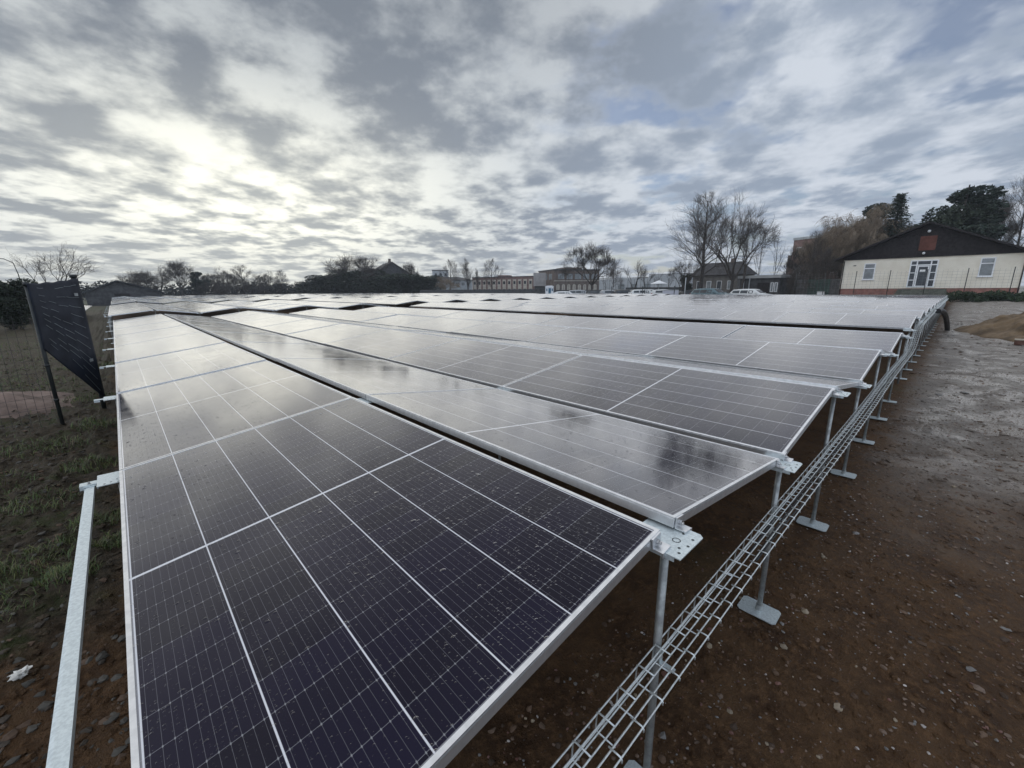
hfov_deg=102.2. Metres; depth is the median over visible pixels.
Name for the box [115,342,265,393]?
solar panel
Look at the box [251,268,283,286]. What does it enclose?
bare tree
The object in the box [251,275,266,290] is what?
bare tree
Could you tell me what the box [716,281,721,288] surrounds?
window
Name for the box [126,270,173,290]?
bare tree
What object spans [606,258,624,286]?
bare tree
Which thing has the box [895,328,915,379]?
support post
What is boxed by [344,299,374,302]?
solar panel
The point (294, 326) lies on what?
solar panel
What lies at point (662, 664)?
cable tray
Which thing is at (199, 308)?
solar panel
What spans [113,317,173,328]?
solar panel
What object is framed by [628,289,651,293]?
parked car
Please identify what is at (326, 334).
solar panel
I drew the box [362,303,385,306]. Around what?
solar panel
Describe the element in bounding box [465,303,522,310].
solar panel
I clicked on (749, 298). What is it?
solar panel
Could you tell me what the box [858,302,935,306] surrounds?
solar panel
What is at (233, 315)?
solar panel
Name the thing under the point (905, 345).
support post
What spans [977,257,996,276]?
window
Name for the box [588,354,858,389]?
solar panel
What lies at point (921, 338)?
support post
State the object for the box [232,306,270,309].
solar panel
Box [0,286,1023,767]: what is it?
ground
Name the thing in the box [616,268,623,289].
bare tree
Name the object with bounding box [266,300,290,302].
solar panel
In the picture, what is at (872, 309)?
solar panel
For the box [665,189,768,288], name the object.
bare tree
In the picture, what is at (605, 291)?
parked car
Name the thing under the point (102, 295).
barn
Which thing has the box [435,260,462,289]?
bare tree
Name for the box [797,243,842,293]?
bare shrub
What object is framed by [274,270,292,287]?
bare tree
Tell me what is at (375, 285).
evergreen tree
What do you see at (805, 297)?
solar panel
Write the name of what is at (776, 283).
window
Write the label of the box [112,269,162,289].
bare tree
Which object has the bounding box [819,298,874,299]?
solar panel
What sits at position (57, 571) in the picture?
grass
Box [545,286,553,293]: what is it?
portable toilet
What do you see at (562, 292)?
parked car
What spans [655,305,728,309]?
solar panel
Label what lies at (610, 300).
solar panel
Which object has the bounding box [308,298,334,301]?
solar panel
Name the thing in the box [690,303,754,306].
solar panel
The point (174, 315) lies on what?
solar panel
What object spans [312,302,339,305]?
solar panel
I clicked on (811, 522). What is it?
support post
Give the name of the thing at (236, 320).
solar panel
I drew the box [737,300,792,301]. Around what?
solar panel
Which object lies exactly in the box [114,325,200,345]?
solar panel
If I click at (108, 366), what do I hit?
support post
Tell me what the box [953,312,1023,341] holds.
soil heap
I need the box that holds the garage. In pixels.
[738,275,798,294]
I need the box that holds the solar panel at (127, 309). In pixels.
[109,307,147,312]
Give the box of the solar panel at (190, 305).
[176,303,204,307]
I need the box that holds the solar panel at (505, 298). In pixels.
[492,298,518,299]
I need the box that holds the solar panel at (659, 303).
[638,302,692,304]
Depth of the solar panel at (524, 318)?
10.81 m
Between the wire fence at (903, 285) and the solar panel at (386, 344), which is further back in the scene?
the wire fence at (903, 285)
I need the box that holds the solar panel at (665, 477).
[366,388,778,527]
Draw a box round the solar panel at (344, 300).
[330,299,359,302]
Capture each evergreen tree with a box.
[0,278,37,329]
[292,281,318,293]
[302,275,350,293]
[324,269,385,292]
[351,273,403,292]
[376,274,420,292]
[399,274,445,292]
[678,274,692,290]
[920,202,995,227]
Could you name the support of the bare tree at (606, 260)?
on the ground at (716, 524)
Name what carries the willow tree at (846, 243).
on the ground at (716, 524)
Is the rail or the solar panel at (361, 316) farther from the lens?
the solar panel at (361, 316)
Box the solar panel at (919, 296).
[893,296,944,297]
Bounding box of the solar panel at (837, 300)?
[807,299,867,300]
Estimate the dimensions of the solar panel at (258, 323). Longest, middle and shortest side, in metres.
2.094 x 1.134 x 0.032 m
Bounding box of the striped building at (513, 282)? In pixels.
[472,275,534,289]
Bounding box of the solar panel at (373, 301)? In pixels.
[359,300,392,303]
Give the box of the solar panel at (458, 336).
[394,329,512,340]
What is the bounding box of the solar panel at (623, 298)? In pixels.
[609,298,638,298]
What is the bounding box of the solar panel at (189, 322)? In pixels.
[180,320,250,327]
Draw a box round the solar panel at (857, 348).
[779,342,889,353]
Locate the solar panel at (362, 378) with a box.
[276,358,492,398]
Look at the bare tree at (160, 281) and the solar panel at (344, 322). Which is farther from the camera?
the bare tree at (160, 281)
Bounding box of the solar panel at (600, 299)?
[587,298,615,299]
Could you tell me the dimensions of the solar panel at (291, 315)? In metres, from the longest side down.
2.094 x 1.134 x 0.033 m
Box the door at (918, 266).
[906,259,939,286]
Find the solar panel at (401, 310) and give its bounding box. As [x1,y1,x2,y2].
[379,308,426,313]
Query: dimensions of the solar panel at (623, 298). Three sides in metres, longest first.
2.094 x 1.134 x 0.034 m
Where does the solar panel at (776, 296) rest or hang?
on the ground at (716, 524)
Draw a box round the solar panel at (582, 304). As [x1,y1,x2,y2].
[558,303,606,305]
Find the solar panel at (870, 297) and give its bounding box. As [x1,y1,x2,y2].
[854,297,887,297]
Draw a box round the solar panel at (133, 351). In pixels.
[114,332,223,362]
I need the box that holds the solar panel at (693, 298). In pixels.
[673,298,711,299]
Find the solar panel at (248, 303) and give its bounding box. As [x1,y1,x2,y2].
[232,302,264,305]
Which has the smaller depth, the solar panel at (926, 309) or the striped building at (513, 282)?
the solar panel at (926, 309)
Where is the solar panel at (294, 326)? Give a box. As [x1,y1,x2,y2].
[258,319,340,335]
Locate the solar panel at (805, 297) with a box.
[784,297,826,297]
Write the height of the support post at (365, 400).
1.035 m
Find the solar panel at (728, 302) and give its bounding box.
[716,301,775,303]
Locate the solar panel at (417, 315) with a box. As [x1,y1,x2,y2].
[400,314,444,317]
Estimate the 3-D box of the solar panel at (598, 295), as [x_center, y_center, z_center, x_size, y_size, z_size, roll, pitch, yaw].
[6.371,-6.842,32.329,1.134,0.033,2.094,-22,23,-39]
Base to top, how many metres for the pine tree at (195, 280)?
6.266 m
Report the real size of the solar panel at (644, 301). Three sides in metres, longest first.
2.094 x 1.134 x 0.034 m
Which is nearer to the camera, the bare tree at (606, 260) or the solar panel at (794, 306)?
the solar panel at (794, 306)
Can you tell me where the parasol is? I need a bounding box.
[651,280,666,289]
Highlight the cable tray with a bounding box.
[550,298,948,767]
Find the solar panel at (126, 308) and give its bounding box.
[109,306,145,310]
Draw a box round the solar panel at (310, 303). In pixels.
[299,301,323,304]
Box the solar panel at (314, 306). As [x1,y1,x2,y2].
[293,304,331,307]
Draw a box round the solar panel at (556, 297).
[545,296,568,298]
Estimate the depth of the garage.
50.46 m
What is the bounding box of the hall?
[599,273,692,289]
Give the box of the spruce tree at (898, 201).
[862,193,913,246]
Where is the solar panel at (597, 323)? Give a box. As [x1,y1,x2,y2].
[539,316,637,329]
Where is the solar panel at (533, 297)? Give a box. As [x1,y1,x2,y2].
[520,297,545,298]
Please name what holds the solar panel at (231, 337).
on the ground at (716, 524)
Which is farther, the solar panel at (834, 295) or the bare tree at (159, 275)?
the bare tree at (159, 275)
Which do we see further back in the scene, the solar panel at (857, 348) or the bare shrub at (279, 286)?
the bare shrub at (279, 286)
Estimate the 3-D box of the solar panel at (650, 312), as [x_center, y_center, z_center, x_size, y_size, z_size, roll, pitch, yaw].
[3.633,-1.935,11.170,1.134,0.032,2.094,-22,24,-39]
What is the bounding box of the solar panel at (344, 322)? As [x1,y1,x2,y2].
[314,319,386,325]
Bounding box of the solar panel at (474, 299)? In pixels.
[461,298,489,300]
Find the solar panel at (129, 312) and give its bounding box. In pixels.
[108,308,152,316]
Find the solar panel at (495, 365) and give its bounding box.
[387,339,580,389]
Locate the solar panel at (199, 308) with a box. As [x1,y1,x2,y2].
[186,305,221,310]
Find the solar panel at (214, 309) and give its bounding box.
[193,306,235,312]
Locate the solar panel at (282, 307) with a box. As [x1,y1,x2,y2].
[262,304,303,310]
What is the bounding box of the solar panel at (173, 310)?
[152,308,197,312]
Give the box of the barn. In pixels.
[81,280,163,305]
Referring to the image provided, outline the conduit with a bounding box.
[935,308,949,329]
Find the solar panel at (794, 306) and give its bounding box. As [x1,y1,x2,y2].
[751,304,831,308]
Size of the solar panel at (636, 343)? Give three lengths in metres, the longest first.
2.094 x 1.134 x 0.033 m
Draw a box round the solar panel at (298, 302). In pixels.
[285,301,312,303]
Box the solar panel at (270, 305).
[251,303,288,307]
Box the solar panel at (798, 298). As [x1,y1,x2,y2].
[771,298,819,299]
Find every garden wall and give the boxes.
[420,289,538,293]
[542,289,621,293]
[626,287,681,289]
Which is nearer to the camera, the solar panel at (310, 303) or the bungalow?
the solar panel at (310, 303)
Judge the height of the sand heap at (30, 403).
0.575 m
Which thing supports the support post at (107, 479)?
on the ground at (716, 524)
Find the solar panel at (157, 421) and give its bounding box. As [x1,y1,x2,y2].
[116,360,351,470]
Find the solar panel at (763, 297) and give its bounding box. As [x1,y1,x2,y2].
[744,297,783,297]
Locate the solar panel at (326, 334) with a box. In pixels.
[285,323,386,345]
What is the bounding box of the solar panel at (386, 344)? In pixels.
[324,329,457,360]
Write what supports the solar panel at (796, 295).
on the ground at (716, 524)
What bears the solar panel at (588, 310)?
on the ground at (716, 524)
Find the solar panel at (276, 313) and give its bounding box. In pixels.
[254,311,301,315]
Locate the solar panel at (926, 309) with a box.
[829,306,928,314]
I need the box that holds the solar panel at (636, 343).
[526,327,683,355]
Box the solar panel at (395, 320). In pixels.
[361,315,435,325]
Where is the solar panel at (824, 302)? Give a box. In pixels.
[793,301,857,302]
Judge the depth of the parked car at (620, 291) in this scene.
61.86 m
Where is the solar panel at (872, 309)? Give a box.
[816,308,925,315]
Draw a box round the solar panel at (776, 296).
[757,296,795,296]
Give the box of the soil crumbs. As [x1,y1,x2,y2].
[458,362,1023,767]
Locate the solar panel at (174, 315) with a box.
[164,314,214,318]
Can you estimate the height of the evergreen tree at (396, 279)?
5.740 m
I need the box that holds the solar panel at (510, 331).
[450,321,569,341]
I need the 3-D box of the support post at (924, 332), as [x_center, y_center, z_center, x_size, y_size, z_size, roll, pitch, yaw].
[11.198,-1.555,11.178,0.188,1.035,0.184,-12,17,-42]
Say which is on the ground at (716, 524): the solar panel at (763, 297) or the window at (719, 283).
the solar panel at (763, 297)
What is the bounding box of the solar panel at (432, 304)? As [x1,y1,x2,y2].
[410,302,451,307]
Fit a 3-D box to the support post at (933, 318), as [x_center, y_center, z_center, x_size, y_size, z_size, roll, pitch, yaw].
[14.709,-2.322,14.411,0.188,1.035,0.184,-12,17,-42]
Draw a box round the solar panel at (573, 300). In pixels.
[557,299,589,300]
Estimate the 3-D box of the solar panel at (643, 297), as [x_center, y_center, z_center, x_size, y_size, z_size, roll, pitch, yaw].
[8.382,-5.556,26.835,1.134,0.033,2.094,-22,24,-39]
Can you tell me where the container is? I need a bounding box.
[663,290,678,294]
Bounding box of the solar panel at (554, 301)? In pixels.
[526,300,559,302]
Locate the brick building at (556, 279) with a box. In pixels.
[538,267,599,289]
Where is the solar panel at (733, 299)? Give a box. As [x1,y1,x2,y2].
[711,298,755,299]
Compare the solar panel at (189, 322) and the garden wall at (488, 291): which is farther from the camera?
the garden wall at (488, 291)
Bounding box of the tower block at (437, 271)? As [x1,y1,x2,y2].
[432,270,448,276]
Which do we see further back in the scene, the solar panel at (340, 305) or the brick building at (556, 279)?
the brick building at (556, 279)
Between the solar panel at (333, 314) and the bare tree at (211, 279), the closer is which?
the solar panel at (333, 314)
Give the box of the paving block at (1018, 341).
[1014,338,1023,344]
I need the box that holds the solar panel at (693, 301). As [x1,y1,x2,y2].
[668,301,718,302]
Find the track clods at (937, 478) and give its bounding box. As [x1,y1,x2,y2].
[847,309,1023,549]
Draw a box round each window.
[558,273,564,278]
[706,281,710,287]
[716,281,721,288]
[774,282,777,291]
[862,263,875,279]
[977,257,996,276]
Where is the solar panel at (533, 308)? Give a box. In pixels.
[501,305,563,312]
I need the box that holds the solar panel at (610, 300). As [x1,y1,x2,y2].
[590,300,627,301]
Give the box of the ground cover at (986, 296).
[944,289,1023,301]
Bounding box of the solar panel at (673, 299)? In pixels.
[652,299,692,300]
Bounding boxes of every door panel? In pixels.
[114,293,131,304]
[757,283,769,293]
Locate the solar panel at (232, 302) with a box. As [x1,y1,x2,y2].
[219,301,246,304]
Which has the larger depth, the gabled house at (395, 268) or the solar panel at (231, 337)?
the gabled house at (395, 268)
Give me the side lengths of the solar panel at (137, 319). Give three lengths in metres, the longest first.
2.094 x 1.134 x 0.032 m
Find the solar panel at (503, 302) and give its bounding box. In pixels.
[489,301,526,303]
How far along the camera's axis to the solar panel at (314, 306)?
17.80 m
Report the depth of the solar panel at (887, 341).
6.28 m
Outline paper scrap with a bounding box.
[7,665,32,681]
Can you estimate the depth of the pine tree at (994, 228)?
39.07 m
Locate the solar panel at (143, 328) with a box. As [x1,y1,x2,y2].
[113,320,184,335]
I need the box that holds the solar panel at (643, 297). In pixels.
[629,297,658,297]
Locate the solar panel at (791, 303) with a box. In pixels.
[775,302,846,304]
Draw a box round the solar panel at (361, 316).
[330,312,396,321]
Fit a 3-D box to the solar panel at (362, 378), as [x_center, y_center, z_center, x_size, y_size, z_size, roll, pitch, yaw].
[-1.276,-0.101,3.852,1.134,0.032,2.094,-2,11,-44]
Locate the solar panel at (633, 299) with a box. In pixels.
[616,299,651,299]
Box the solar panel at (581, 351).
[466,338,640,355]
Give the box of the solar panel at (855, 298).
[830,297,881,298]
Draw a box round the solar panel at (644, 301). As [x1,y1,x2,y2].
[625,300,667,301]
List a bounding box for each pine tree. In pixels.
[189,271,211,293]
[857,202,903,249]
[909,184,1009,239]
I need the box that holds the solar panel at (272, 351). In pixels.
[233,341,375,360]
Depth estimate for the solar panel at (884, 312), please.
9.86 m
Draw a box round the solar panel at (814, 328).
[747,325,905,337]
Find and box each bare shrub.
[193,279,226,298]
[211,281,237,294]
[238,278,270,297]
[264,278,285,293]
[782,261,827,294]
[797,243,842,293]
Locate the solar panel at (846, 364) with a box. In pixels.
[646,336,880,381]
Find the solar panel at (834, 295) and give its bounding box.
[815,295,853,295]
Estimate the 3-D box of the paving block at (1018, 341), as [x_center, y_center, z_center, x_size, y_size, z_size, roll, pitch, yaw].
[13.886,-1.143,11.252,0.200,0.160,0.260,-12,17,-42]
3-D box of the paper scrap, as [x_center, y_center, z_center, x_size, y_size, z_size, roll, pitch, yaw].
[-2.198,1.293,1.843,0.079,0.042,0.078,-12,17,-42]
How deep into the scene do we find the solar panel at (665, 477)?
1.93 m
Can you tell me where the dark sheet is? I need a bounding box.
[26,278,105,396]
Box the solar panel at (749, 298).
[728,298,770,298]
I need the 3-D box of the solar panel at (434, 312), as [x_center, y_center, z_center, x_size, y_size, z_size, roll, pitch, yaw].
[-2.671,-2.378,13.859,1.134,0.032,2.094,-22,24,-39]
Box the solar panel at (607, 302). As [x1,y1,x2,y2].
[595,301,640,303]
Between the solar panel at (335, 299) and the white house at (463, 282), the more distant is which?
the white house at (463, 282)
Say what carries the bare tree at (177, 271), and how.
on the ground at (716, 524)
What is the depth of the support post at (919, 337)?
9.59 m
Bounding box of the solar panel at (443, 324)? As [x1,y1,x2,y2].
[398,317,491,332]
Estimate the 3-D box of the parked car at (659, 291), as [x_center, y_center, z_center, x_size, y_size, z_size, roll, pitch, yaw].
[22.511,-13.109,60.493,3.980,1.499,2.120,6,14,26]
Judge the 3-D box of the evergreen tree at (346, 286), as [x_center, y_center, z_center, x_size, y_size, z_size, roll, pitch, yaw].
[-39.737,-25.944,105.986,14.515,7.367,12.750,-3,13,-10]
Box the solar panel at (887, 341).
[724,326,901,351]
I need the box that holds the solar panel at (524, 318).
[482,313,563,323]
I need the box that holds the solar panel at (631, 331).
[573,327,688,335]
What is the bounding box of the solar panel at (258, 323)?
[238,315,306,328]
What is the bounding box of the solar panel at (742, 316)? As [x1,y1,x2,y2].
[674,309,786,322]
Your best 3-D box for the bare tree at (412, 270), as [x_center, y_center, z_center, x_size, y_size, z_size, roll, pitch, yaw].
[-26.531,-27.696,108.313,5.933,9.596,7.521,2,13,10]
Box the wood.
[13,279,367,299]
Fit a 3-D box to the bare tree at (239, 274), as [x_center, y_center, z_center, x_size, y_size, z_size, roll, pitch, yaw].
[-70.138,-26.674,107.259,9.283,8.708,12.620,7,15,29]
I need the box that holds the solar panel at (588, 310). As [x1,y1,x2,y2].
[545,305,622,314]
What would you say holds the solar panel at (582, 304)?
on the ground at (716, 524)
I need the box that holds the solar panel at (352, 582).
[119,397,659,767]
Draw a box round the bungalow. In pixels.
[834,221,1023,294]
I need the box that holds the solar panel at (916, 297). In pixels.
[888,297,943,298]
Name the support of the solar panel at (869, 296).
on the ground at (716, 524)
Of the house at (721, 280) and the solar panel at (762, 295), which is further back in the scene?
the house at (721, 280)
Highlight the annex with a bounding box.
[533,273,545,293]
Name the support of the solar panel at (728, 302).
on the ground at (716, 524)
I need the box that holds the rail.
[46,482,95,767]
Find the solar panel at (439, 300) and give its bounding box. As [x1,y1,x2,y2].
[426,299,454,301]
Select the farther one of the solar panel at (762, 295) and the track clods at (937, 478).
the solar panel at (762, 295)
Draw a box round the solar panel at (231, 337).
[208,331,315,343]
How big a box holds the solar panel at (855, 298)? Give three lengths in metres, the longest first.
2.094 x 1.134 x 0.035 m
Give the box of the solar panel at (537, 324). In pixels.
[498,321,567,326]
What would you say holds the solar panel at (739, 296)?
on the ground at (716, 524)
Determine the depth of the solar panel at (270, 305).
18.95 m
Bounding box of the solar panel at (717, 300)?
[691,300,738,301]
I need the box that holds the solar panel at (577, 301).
[556,301,598,302]
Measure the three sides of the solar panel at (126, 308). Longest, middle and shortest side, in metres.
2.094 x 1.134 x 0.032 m
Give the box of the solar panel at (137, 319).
[113,314,166,323]
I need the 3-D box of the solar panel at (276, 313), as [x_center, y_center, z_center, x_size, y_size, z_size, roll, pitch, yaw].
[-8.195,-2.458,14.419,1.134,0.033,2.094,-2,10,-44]
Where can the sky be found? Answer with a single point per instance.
(288, 136)
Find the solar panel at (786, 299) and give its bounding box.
[756,299,807,300]
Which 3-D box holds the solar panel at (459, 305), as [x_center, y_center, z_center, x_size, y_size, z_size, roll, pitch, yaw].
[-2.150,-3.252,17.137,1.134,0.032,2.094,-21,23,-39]
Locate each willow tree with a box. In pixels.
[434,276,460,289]
[790,229,859,278]
[797,213,888,276]
[830,202,914,258]
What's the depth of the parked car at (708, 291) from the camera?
47.34 m
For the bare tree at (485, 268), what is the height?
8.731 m
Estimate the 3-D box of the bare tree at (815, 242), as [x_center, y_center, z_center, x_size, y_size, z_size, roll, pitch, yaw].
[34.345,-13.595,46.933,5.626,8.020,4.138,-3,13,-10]
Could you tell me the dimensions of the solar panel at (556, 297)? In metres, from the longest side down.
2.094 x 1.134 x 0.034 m
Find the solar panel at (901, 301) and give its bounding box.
[868,300,938,304]
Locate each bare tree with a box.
[7,241,104,281]
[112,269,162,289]
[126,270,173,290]
[141,266,174,298]
[157,258,201,295]
[198,275,223,294]
[200,271,224,293]
[209,265,244,294]
[221,263,266,297]
[225,275,251,294]
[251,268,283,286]
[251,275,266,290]
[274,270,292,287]
[319,254,394,289]
[400,261,419,274]
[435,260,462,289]
[459,258,473,289]
[473,268,480,289]
[480,258,503,288]
[559,241,623,289]
[602,271,609,288]
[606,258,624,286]
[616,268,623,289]
[621,262,647,289]
[639,269,655,289]
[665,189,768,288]
[667,254,704,290]
[688,188,782,292]
[730,217,769,288]
[751,239,771,274]
[767,230,787,274]
[775,246,815,277]
[789,228,830,278]
[976,186,1023,246]
[997,173,1023,246]
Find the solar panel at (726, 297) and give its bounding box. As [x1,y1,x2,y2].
[710,297,743,297]
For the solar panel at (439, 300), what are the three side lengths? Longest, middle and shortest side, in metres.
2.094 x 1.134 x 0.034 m
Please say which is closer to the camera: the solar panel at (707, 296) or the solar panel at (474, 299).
the solar panel at (474, 299)
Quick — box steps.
[894,289,946,294]
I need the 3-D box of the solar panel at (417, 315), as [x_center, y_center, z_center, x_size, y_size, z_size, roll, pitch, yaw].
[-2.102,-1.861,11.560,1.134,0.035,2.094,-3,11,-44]
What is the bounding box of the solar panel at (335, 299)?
[319,298,342,301]
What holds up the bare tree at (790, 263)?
on the ground at (716, 524)
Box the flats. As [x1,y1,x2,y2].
[786,234,839,278]
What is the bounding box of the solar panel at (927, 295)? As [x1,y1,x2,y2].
[909,295,946,295]
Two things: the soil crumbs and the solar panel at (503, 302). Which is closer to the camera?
the soil crumbs
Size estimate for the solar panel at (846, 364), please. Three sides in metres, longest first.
2.094 x 1.134 x 0.034 m
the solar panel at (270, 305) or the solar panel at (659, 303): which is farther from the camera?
the solar panel at (270, 305)
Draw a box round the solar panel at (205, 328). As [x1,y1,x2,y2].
[191,325,279,334]
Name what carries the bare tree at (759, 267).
on the ground at (716, 524)
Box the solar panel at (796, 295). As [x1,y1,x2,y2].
[779,295,814,295]
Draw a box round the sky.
[0,0,1023,291]
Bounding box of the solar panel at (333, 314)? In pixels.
[308,310,362,318]
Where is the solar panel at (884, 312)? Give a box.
[809,308,923,319]
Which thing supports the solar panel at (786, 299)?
on the ground at (716, 524)
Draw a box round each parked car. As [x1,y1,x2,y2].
[553,291,572,293]
[568,290,585,293]
[586,290,600,293]
[599,290,613,293]
[612,290,629,293]
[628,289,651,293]
[651,289,666,293]
[678,290,692,294]
[690,288,733,294]
[730,289,772,294]
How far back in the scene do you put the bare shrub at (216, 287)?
94.07 m
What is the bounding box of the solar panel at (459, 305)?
[435,303,483,308]
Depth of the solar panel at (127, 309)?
15.79 m
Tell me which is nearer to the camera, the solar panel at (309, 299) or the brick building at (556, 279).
the solar panel at (309, 299)
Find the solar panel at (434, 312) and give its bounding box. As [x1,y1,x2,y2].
[407,309,461,316]
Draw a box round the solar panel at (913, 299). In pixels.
[875,299,940,302]
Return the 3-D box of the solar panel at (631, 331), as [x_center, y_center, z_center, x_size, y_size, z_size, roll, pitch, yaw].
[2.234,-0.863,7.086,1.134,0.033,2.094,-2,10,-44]
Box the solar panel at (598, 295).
[586,295,608,296]
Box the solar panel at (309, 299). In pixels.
[298,298,320,300]
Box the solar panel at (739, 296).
[723,296,756,296]
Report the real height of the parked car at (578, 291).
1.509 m
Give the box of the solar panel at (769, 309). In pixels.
[722,306,812,311]
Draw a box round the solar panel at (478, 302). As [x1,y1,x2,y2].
[462,301,494,302]
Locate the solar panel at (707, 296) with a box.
[692,296,722,296]
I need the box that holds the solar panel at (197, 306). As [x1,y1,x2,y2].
[181,304,213,309]
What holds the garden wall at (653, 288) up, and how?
on the ground at (716, 524)
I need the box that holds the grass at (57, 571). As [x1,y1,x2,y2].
[0,342,121,622]
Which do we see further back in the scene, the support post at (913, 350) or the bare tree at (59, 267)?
the bare tree at (59, 267)
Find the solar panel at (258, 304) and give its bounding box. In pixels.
[241,302,275,306]
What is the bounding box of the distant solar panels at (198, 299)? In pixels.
[84,293,924,310]
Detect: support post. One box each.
[79,471,119,490]
[94,395,116,406]
[99,365,114,369]
[104,316,113,343]
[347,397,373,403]
[623,514,702,767]
[737,452,801,624]
[796,386,850,531]
[830,379,871,478]
[853,350,890,444]
[870,352,898,420]
[883,333,908,402]
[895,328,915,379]
[897,335,913,383]
[903,316,920,369]
[905,320,922,362]
[913,311,928,355]
[918,307,930,345]
[918,316,928,350]
[921,312,932,341]
[930,302,939,332]
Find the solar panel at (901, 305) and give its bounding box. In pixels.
[846,303,933,309]
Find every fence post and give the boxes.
[22,282,64,424]
[69,274,106,408]
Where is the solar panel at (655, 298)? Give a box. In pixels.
[639,298,672,298]
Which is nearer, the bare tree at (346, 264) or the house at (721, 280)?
the house at (721, 280)
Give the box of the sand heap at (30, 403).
[0,391,74,418]
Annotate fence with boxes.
[0,317,58,436]
[793,268,1022,294]
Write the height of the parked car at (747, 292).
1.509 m
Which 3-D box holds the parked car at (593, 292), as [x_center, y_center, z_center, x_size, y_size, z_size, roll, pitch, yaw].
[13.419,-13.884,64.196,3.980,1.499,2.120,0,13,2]
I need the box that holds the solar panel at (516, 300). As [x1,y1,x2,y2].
[501,300,529,301]
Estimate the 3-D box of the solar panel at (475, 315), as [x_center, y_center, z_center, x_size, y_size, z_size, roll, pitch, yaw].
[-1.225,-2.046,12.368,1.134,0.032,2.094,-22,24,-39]
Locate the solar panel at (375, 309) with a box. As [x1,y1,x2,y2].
[353,306,397,311]
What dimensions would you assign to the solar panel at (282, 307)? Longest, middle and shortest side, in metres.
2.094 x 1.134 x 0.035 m
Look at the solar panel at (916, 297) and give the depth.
21.34 m
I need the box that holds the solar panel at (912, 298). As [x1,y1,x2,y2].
[882,298,942,299]
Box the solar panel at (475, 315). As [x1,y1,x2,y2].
[439,311,506,319]
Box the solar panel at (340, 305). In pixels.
[322,303,361,307]
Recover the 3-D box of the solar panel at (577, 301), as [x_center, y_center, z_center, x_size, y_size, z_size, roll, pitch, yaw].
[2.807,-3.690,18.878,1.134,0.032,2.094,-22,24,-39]
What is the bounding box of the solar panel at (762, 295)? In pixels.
[747,295,778,295]
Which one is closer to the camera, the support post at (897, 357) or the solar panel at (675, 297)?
the support post at (897, 357)
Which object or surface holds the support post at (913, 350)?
on the ground at (716, 524)
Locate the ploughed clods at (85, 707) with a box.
[0,353,130,767]
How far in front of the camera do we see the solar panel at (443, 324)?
9.17 m
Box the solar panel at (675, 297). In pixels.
[659,297,692,297]
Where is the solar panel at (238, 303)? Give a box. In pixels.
[225,302,251,304]
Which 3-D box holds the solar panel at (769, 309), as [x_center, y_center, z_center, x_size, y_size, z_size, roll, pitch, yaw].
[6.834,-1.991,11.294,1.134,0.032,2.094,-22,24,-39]
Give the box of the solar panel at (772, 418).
[503,355,833,459]
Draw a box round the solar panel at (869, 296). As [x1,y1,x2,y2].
[847,296,892,296]
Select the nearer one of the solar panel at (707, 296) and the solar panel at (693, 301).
the solar panel at (693, 301)
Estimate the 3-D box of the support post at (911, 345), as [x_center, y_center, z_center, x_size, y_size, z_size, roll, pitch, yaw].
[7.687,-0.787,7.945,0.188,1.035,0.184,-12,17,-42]
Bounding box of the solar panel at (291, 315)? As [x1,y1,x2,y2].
[269,313,318,317]
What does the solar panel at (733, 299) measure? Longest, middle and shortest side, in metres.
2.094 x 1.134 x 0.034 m
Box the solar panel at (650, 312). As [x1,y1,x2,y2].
[602,307,693,318]
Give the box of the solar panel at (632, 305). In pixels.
[602,304,660,307]
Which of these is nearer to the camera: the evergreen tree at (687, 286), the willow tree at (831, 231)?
the willow tree at (831, 231)
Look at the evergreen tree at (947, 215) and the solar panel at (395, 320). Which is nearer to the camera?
the solar panel at (395, 320)
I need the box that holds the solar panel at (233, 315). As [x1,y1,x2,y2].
[211,311,261,319]
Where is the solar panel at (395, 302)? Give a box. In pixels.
[376,300,415,304]
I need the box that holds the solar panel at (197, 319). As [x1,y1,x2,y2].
[171,316,231,322]
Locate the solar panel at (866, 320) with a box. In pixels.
[772,312,916,329]
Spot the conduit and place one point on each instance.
(944, 313)
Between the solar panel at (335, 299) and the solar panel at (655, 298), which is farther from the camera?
the solar panel at (335, 299)
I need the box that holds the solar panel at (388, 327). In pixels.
[346,323,446,332]
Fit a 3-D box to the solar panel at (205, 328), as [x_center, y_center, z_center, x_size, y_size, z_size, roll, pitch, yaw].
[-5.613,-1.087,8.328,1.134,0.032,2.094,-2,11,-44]
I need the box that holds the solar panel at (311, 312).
[289,308,335,315]
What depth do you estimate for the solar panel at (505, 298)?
25.62 m
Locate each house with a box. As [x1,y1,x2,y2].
[376,259,407,274]
[436,277,471,289]
[692,258,757,292]
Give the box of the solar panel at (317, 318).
[287,315,353,321]
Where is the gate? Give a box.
[795,279,840,294]
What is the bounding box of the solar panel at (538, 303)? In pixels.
[523,302,561,304]
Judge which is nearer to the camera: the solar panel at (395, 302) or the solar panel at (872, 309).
the solar panel at (872, 309)
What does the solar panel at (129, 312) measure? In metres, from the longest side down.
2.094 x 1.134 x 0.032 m
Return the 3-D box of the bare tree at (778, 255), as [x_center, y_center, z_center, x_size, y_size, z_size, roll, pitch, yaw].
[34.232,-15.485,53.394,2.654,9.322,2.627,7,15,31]
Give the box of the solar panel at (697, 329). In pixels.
[613,320,744,337]
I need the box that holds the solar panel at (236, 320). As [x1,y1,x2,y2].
[223,313,281,323]
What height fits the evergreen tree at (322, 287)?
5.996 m

